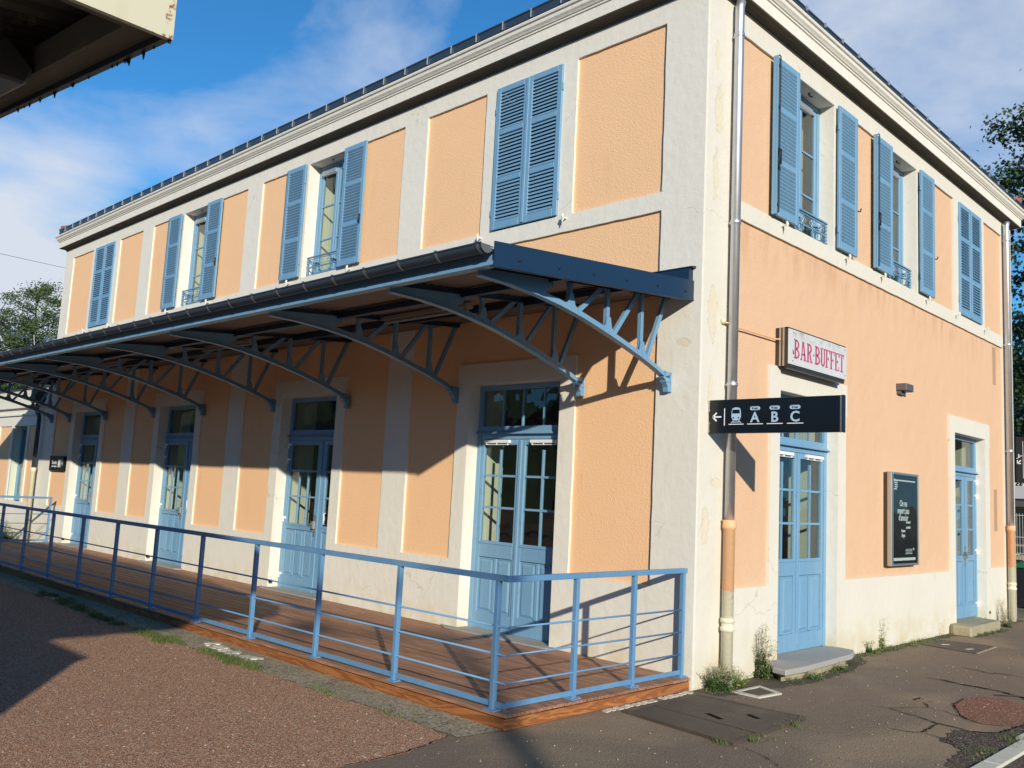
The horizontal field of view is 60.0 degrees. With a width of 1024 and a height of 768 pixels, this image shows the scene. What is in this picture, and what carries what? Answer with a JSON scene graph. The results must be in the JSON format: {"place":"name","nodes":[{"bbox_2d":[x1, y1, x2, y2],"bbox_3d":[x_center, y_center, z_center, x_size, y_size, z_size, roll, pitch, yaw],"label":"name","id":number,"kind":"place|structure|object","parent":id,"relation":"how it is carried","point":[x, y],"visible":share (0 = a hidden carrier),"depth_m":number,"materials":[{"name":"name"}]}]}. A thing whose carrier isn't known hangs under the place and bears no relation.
{"place":"outdoors","nodes":[
{"label":"outdoors","id":0,"kind":"place"},
{"bbox_2d":[0,385,49,541],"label":"annex building","id":1,"kind":"structure","parent":0,"point":[23,430],"depth_m":22.77,"materials":[{"name":"beige paint"}]},
{"bbox_2d":[13,427,27,499],"bbox_3d":[-12.654,2.069,23.090,1.110,1.925,0.060,-4,-10,44],"label":"window","id":2,"kind":"structure","parent":1,"relation":"in","point":[23,428],"depth_m":23.41,"materials":[{"name":"blue paint"}]},
{"bbox_2d":[0,0,176,118],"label":"old platform roof","id":3,"kind":"structure","parent":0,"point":[48,48],"depth_m":2.87,"materials":[{"name":"beige metal"}]},
{"bbox_2d":[0,0,1023,434],"label":"sky","id":4,"kind":"structure","parent":0,"point":[231,73],"materials":[{"name":"blue"}]},
{"bbox_2d":[2,538,1023,767],"bbox_3d":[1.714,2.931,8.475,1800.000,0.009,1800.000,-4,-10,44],"label":"ground","id":5,"kind":"structure","parent":0,"point":[880,697],"depth_m":7.08,"materials":[{"name":"grey asphalt"}]},
{"bbox_2d":[2,529,21,538],"bbox_3d":[-12.384,3.695,21.677,0.799,0.340,0.894,-2,-9,38],"label":"weed","id":6,"kind":"object","parent":5,"relation":"on","point":[5,536],"visible":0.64,"depth_m":21.64,"materials":[{"name":"green plant"}]},
{"bbox_2d":[0,288,44,385],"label":"tree","id":7,"kind":"object","parent":5,"relation":"on","point":[15,340],"visible":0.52,"depth_m":58.90,"materials":[{"name":"green plant"}]},
{"bbox_2d":[1,384,46,389],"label":"tree","id":8,"kind":"object","parent":5,"relation":"on","point":[16,386],"depth_m":52.82,"materials":[{"name":"green plant"}]},
{"bbox_2d":[0,278,61,388],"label":"tree","id":9,"kind":"object","parent":5,"relation":"on","point":[44,293],"visible":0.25,"depth_m":62.02,"materials":[{"name":"green plant"}]},
{"bbox_2d":[0,583,446,767],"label":"gravel surface","id":10,"kind":"object","parent":5,"relation":"on","point":[43,738],"visible":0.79,"depth_m":6.86,"materials":[{"name":"brown gravel"}]},
{"bbox_2d":[1,598,1022,767],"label":"loose grit","id":11,"kind":"object","parent":10,"relation":"on","point":[396,723],"visible":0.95,"depth_m":7.04,"materials":[{"name":"brown gravel"}]},
{"bbox_2d":[0,572,499,736],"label":"concrete strip","id":12,"kind":"object","parent":5,"relation":"on","point":[429,717],"visible":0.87,"depth_m":8.28,"materials":[{"name":"concrete"}]},
{"bbox_2d":[33,590,272,671],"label":"grass","id":13,"kind":"structure","parent":12,"relation":"on","point":[231,659],"depth_m":9.77,"materials":[{"name":"green plant"}]},
{"bbox_2d":[0,542,689,730],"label":"wooden deck","id":14,"kind":"structure","parent":5,"relation":"on","point":[510,668],"depth_m":9.49,"materials":[{"name":"brown wood"}]},
{"bbox_2d":[0,495,52,541],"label":"end railing","id":15,"kind":"object","parent":14,"relation":"on","point":[48,519],"visible":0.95,"depth_m":20.11,"materials":[{"name":"blue metal"}]},
{"bbox_2d":[0,503,687,711],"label":"deck railing","id":16,"kind":"object","parent":14,"relation":"on","point":[494,705],"visible":1,"depth_m":8.22,"materials":[{"name":"blue metal"}]},
{"bbox_2d":[34,0,1023,690],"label":"station building","id":17,"kind":"structure","parent":5,"relation":"on","point":[766,168],"depth_m":11.58,"materials":[{"name":"orange paint"}]},
{"bbox_2d":[49,456,66,470],"bbox_3d":[-10.669,1.862,20.827,0.905,0.340,0.068,-4,-10,44],"label":"exit sign","id":18,"kind":"object","parent":17,"relation":"attached to","point":[57,463],"visible":1,"depth_m":20.72,"materials":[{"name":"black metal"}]},
{"bbox_2d":[70,412,100,545],"bbox_3d":[-9.471,2.112,19.883,1.526,2.990,0.134,-4,-10,44],"label":"door","id":19,"kind":"structure","parent":17,"relation":"in","point":[82,506],"depth_m":20.10,"materials":[{"name":"blue paint"}]},
{"bbox_2d":[99,249,112,325],"bbox_3d":[-9.197,-2.219,20.409,1.050,1.921,0.100,-4,-10,44],"label":"window","id":20,"kind":"structure","parent":17,"relation":"in","point":[110,249],"depth_m":20.72,"materials":[{"name":"blue paint"}]},
{"bbox_2d":[157,405,195,565],"bbox_3d":[-6.298,1.898,16.796,1.526,2.990,0.134,-4,-10,44],"label":"door","id":21,"kind":"structure","parent":17,"relation":"in","point":[170,546],"depth_m":16.89,"materials":[{"name":"blue paint"}]},
{"bbox_2d":[186,210,206,303],"bbox_3d":[-6.057,-2.439,17.278,1.050,1.921,0.211,-4,-10,44],"label":"window","id":22,"kind":"structure","parent":17,"relation":"in","point":[201,218],"depth_m":17.60,"materials":[{"name":"blue paint"}]},
{"bbox_2d":[277,396,336,593],"bbox_3d":[-3.099,1.684,13.685,1.526,2.990,0.134,-4,-10,44],"label":"door","id":23,"kind":"structure","parent":17,"relation":"in","point":[296,567],"depth_m":13.74,"materials":[{"name":"blue paint"}]},
{"bbox_2d":[312,159,343,274],"bbox_3d":[-2.870,-2.653,14.178,1.050,1.921,0.211,-4,-10,44],"label":"window","id":24,"kind":"structure","parent":17,"relation":"in","point":[337,167],"depth_m":14.39,"materials":[{"name":"blue paint"}]},
{"bbox_2d":[0,241,695,422],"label":"platform canopy","id":25,"kind":"object","parent":17,"relation":"attached to","point":[487,286],"visible":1,"depth_m":9.78,"materials":[{"name":"metal"}]},
{"bbox_2d":[467,381,559,641],"bbox_3d":[0.072,1.472,10.612,1.512,2.990,0.118,-4,-10,44],"label":"door","id":26,"kind":"structure","parent":17,"relation":"in","point":[522,603],"depth_m":10.63,"materials":[{"name":"blue paint"}]},
{"bbox_2d":[505,78,557,228],"bbox_3d":[0.339,-2.859,11.134,1.050,1.921,0.100,-4,-10,44],"label":"window","id":27,"kind":"structure","parent":17,"relation":"in","point":[556,78],"depth_m":11.21,"materials":[{"name":"blue paint"}]},
{"bbox_2d":[707,395,845,433],"bbox_3d":[2.484,0.300,8.448,1.394,0.338,0.064,-4,-10,44],"label":"platform sign","id":28,"kind":"object","parent":17,"relation":"attached to","point":[815,414],"visible":1,"depth_m":8.38,"materials":[{"name":"black metal"}]},
{"bbox_2d":[777,394,829,653],"bbox_3d":[3.377,1.638,10.506,0.118,2.970,1.512,-4,-10,44],"label":"door","id":29,"kind":"structure","parent":17,"relation":"in","point":[801,622],"depth_m":10.55,"materials":[{"name":"blue paint"}]},
{"bbox_2d":[795,93,819,240],"bbox_3d":[3.633,-2.698,11.072,0.211,1.921,1.050,-4,-10,44],"label":"window","id":30,"kind":"structure","parent":17,"relation":"in","point":[807,107],"depth_m":11.39,"materials":[{"name":"blue paint"}]},
{"bbox_2d":[776,327,846,383],"bbox_3d":[3.568,-0.318,10.527,0.156,0.467,1.523,-4,-10,44],"label":"bar buffet sign","id":31,"kind":"object","parent":17,"relation":"attached to","point":[806,353],"visible":1,"depth_m":10.33,"materials":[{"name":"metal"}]},
{"bbox_2d":[889,161,902,284],"bbox_3d":[5.603,-2.355,13.074,0.211,1.921,1.050,-4,-10,44],"label":"window","id":32,"kind":"structure","parent":17,"relation":"in","point":[897,174],"depth_m":13.42,"materials":[{"name":"blue paint"}]},
{"bbox_2d":[883,471,918,566],"bbox_3d":[5.410,1.879,12.315,0.105,1.277,1.006,-4,-10,44],"label":"poster case","id":33,"kind":"object","parent":17,"relation":"attached to","point":[900,519],"visible":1,"depth_m":12.20,"materials":[{"name":"metal"}]},
{"bbox_2d":[896,383,913,394],"bbox_3d":[5.567,0.077,12.572,0.145,0.145,0.270,-4,-10,44],"label":"wall lamp","id":34,"kind":"object","parent":17,"relation":"attached to","point":[902,388],"visible":1,"depth_m":12.51,"materials":[{"name":"grey metal"}]},
{"bbox_2d":[961,217,967,318],"bbox_3d":[7.588,-1.999,15.170,0.100,1.921,1.050,-4,-10,44],"label":"window","id":35,"kind":"structure","parent":17,"relation":"in","point":[962,217],"depth_m":15.50,"materials":[{"name":"blue paint"}]},
{"bbox_2d":[955,435,978,618],"bbox_3d":[7.386,2.336,14.567,0.134,2.970,1.526,-4,-10,44],"label":"door","id":36,"kind":"structure","parent":17,"relation":"in","point":[967,603],"depth_m":14.74,"materials":[{"name":"blue paint"}]},
{"bbox_2d":[1014,437,1023,482],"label":"direction sign","id":37,"kind":"object","parent":17,"relation":"attached to","point":[1019,459],"visible":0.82,"depth_m":16.31,"materials":[{"name":"black metal"}]},
{"bbox_2d":[602,691,692,712],"bbox_3d":[1.232,2.839,7.937,0.095,0.011,1.321,-4,-10,44],"label":"white tile row","id":38,"kind":"object","parent":5,"relation":"on","point":[626,706],"visible":0.94,"depth_m":7.87,"materials":[{"name":"tile"}]},
{"bbox_2d":[310,629,1023,762],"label":"grass","id":39,"kind":"structure","parent":5,"relation":"on","point":[1011,740],"depth_m":7.62,"materials":[{"name":"green plant"}]},
{"bbox_2d":[622,693,805,746],"bbox_3d":[1.703,2.805,7.471,1.125,0.036,1.305,-4,-10,44],"label":"access cover","id":40,"kind":"object","parent":5,"relation":"on","point":[703,716],"visible":0.98,"depth_m":7.43,"materials":[{"name":"metal"}]},
{"bbox_2d":[732,685,781,698],"bbox_3d":[2.397,2.980,8.564,0.330,0.023,0.510,-4,-10,44],"label":"access cover","id":41,"kind":"object","parent":5,"relation":"on","point":[758,692],"visible":0.97,"depth_m":8.53,"materials":[{"name":"concrete"}]},
{"bbox_2d":[510,622,1011,762],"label":"leaf litter","id":42,"kind":"object","parent":5,"relation":"on","point":[836,714],"visible":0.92,"depth_m":8.36,"materials":[{"name":"brown plant"}]},
{"bbox_2d":[693,620,1023,695],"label":"dirt strip","id":43,"kind":"object","parent":5,"relation":"on","point":[774,682],"visible":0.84,"depth_m":9.25,"materials":[{"name":"brown soil"}]},
{"bbox_2d":[699,663,746,691],"bbox_3d":[1.997,2.838,8.585,0.480,0.286,0.451,-1,-8,32],"label":"weed","id":44,"kind":"object","parent":43,"relation":"on","point":[718,680],"visible":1,"depth_m":8.55,"materials":[{"name":"green plant"}]},
{"bbox_2d":[719,659,752,687],"bbox_3d":[2.218,2.882,8.799,0.335,0.280,0.341,1,-7,15],"label":"weed","id":45,"kind":"object","parent":43,"relation":"on","point":[740,683],"visible":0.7,"depth_m":8.78,"materials":[{"name":"green plant"}]},
{"bbox_2d":[751,625,781,679],"bbox_3d":[2.655,2.807,9.302,0.328,0.604,0.268,-4,-10,44],"label":"weed","id":46,"kind":"object","parent":43,"relation":"on","point":[762,671],"visible":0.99,"depth_m":9.28,"materials":[{"name":"green plant"}]},
{"bbox_2d":[764,646,853,680],"bbox_3d":[3.332,3.139,9.951,0.540,0.155,2.047,-4,-10,44],"label":"door step","id":47,"kind":"object","parent":43,"relation":"on","point":[795,664],"depth_m":9.77,"materials":[{"name":"grey concrete"}]},
{"bbox_2d":[805,669,827,679],"bbox_3d":[3.218,3.066,9.405,0.254,0.144,0.247,0,-8,24],"label":"weed","id":48,"kind":"object","parent":43,"relation":"on","point":[815,676],"visible":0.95,"depth_m":9.37,"materials":[{"name":"green plant"}]},
{"bbox_2d":[834,661,848,671],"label":"weed","id":49,"kind":"object","parent":43,"relation":"on","point":[842,667],"visible":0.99,"depth_m":9.93,"materials":[{"name":"green plant"}]},
{"bbox_2d":[862,641,877,652],"bbox_3d":[4.550,3.332,11.320,0.247,0.209,0.182,6,-7,-22],"label":"weed","id":50,"kind":"object","parent":43,"relation":"on","point":[869,649],"visible":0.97,"depth_m":11.30,"materials":[{"name":"green plant"}]},
{"bbox_2d":[878,618,889,649],"bbox_3d":[4.867,3.273,11.641,0.219,0.448,0.204,-4,-10,44],"label":"weed","id":51,"kind":"object","parent":43,"relation":"on","point":[882,645],"visible":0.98,"depth_m":11.61,"materials":[{"name":"green plant"}]},
{"bbox_2d":[950,617,1000,636],"bbox_3d":[7.233,3.822,13.957,0.480,0.160,1.577,-4,-10,44],"label":"door step","id":52,"kind":"object","parent":43,"relation":"on","point":[971,626],"depth_m":13.63,"materials":[{"name":"concrete"}]},
{"bbox_2d":[998,597,1011,623],"bbox_3d":[8.374,3.858,15.084,0.242,0.461,0.316,-4,-10,44],"label":"weed","id":53,"kind":"object","parent":43,"relation":"on","point":[1002,614],"visible":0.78,"depth_m":15.05,"materials":[{"name":"plant"}]},
{"bbox_2d":[918,639,996,653],"bbox_3d":[6.128,3.616,12.233,0.820,0.022,0.990,-4,-10,44],"label":"access cover","id":54,"kind":"object","parent":5,"relation":"on","point":[971,648],"visible":0.98,"depth_m":12.19,"materials":[{"name":"metal"}]},
{"bbox_2d":[940,724,1023,767],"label":"crumbled patch","id":55,"kind":"object","parent":5,"relation":"on","point":[969,740],"visible":0.95,"depth_m":7.06,"materials":[{"name":"grey gravel"}]},
{"bbox_2d":[954,696,1023,725],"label":"red patch","id":56,"kind":"object","parent":5,"relation":"on","point":[989,714],"visible":1,"depth_m":8.27,"materials":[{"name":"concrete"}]},
{"bbox_2d":[970,69,1023,436],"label":"tree","id":57,"kind":"object","parent":5,"relation":"on","point":[1008,182],"visible":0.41,"depth_m":21.98,"materials":[{"name":"green plant"}]},
{"bbox_2d":[971,733,1023,767],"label":"platform kerb","id":58,"kind":"structure","parent":5,"relation":"on","point":[1004,757],"depth_m":6.64,"materials":[{"name":"concrete"}]},
{"bbox_2d":[998,616,1013,627],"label":"weed","id":59,"kind":"object","parent":5,"relation":"on","point":[1005,624],"visible":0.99,"depth_m":14.65,"materials":[{"name":"green plant"}]},
{"bbox_2d":[1012,298,1023,485],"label":"tree","id":60,"kind":"object","parent":5,"relation":"on","point":[1014,386],"visible":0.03,"depth_m":26.34,"materials":[{"name":"green plant"}]},
{"bbox_2d":[1004,755,1023,767],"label":"platform","id":61,"kind":"structure","parent":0,"point":[1018,763],"depth_m":6.52,"materials":[{"name":"concrete"}]},
{"bbox_2d":[1017,606,1023,610],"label":"street","id":62,"kind":"structure","parent":0,"point":[1021,608],"depth_m":17.75,"materials":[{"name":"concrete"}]},
{"bbox_2d":[1015,486,1023,559],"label":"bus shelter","id":63,"kind":"object","parent":62,"relation":"on","point":[1019,502],"depth_m":22.64,"materials":[{"name":"grey"}]},
{"bbox_2d":[1016,563,1023,605],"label":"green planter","id":64,"kind":"object","parent":62,"relation":"on","point":[1020,581],"visible":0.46,"depth_m":17.80,"materials":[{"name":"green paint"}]},
{"bbox_2d":[1016,513,1023,560],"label":"fence","id":65,"kind":"object","parent":62,"relation":"on","point":[1019,515],"visible":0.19,"depth_m":20.53,"materials":[{"name":"grey metal"}]}
]}

